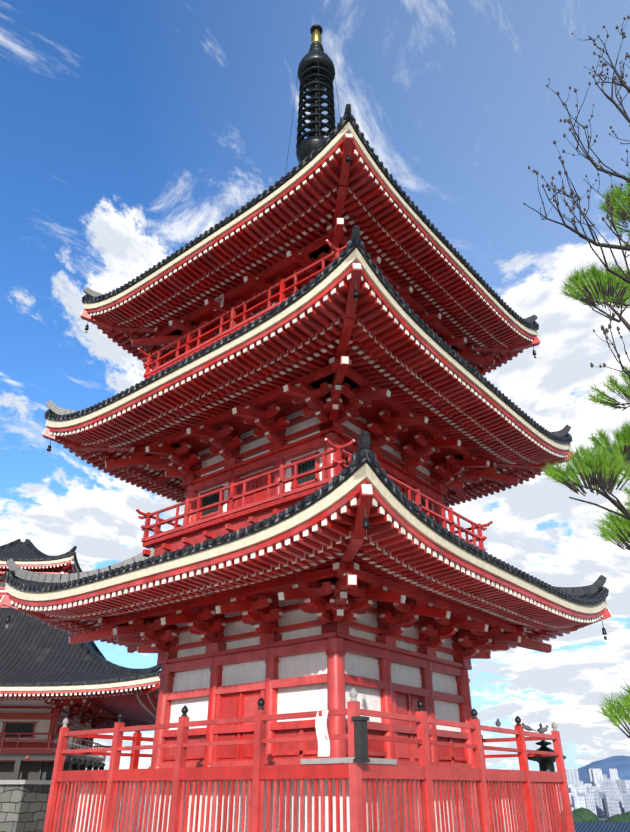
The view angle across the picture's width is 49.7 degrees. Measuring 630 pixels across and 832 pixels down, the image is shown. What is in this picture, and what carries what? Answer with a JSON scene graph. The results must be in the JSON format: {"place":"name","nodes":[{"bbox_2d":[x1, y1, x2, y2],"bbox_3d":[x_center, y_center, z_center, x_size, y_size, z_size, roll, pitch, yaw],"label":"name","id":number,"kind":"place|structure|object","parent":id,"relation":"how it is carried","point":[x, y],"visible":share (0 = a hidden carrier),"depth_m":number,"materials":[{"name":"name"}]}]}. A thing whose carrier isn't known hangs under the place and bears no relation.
{"place":"outdoors","nodes":[
{"label":"outdoors","id":0,"kind":"place"},
{"bbox_2d":[0,0,629,770],"label":"sky","id":1,"kind":"structure","parent":0,"point":[130,130],"materials":[{"name":"blue"}]},
{"bbox_2d":[546,816,608,824],"bbox_3d":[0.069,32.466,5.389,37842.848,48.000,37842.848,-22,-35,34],"label":"ground","id":2,"kind":"structure","parent":0,"point":[604,818],"depth_m":1334.82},
{"bbox_2d":[0,780,78,831],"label":"stone wall","id":3,"kind":"structure","parent":2,"relation":"on","point":[23,805],"depth_m":21.47,"materials":[{"name":"grey stone"}]},
{"bbox_2d":[0,539,160,779],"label":"temple hall","id":4,"kind":"structure","parent":3,"relation":"on","point":[51,679],"depth_m":39.96,"materials":[{"name":"red paint"}]},
{"bbox_2d":[0,24,611,831],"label":"pagoda","id":5,"kind":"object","parent":2,"relation":"on","point":[316,422],"visible":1,"depth_m":17.71,"materials":[{"name":"red paint"}]},
{"bbox_2d":[495,719,548,733],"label":"pigeons","id":6,"kind":"object","parent":5,"relation":"on","point":[525,727],"visible":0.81,"depth_m":17.82,"materials":[{"name":"grey"}]},
{"bbox_2d":[527,723,565,831],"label":"bronze lantern","id":7,"kind":"object","parent":2,"relation":"on","point":[546,763],"visible":0.4,"depth_m":26.17,"materials":[{"name":"black metal"}]},
{"bbox_2d":[524,15,629,377],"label":"bare tree","id":8,"kind":"object","parent":2,"relation":"on","point":[626,278],"visible":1,"depth_m":9.30,"materials":[{"name":"brown plant"}]},
{"bbox_2d":[540,170,629,737],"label":"pine tree wood","id":9,"kind":"object","parent":2,"relation":"on","point":[609,465],"visible":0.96,"depth_m":9.49,"materials":[{"name":"green plant"}]},
{"bbox_2d":[560,807,629,821],"bbox_3d":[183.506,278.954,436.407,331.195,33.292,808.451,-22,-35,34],"label":"trees","id":10,"kind":"object","parent":2,"relation":"on","point":[581,814],"visible":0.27,"depth_m":730.21,"materials":[{"name":"green plant"}]},
{"bbox_2d":[562,822,629,831],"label":"tiled roof","id":11,"kind":"structure","parent":2,"relation":"on","point":[601,826],"depth_m":67.31,"materials":[{"name":"tile"}]},
{"bbox_2d":[541,769,629,817],"bbox_3d":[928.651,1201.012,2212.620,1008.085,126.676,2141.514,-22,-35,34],"label":"city blocks","id":12,"kind":"structure","parent":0,"point":[599,794],"depth_m":1461.94,"materials":[{"name":"concrete"}]},
{"bbox_2d":[578,755,629,782],"bbox_3d":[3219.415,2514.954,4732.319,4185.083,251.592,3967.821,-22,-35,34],"label":"mountain","id":13,"kind":"structure","parent":0,"point":[621,764],"depth_m":4438.26,"materials":[{"name":"blue"}]}
]}

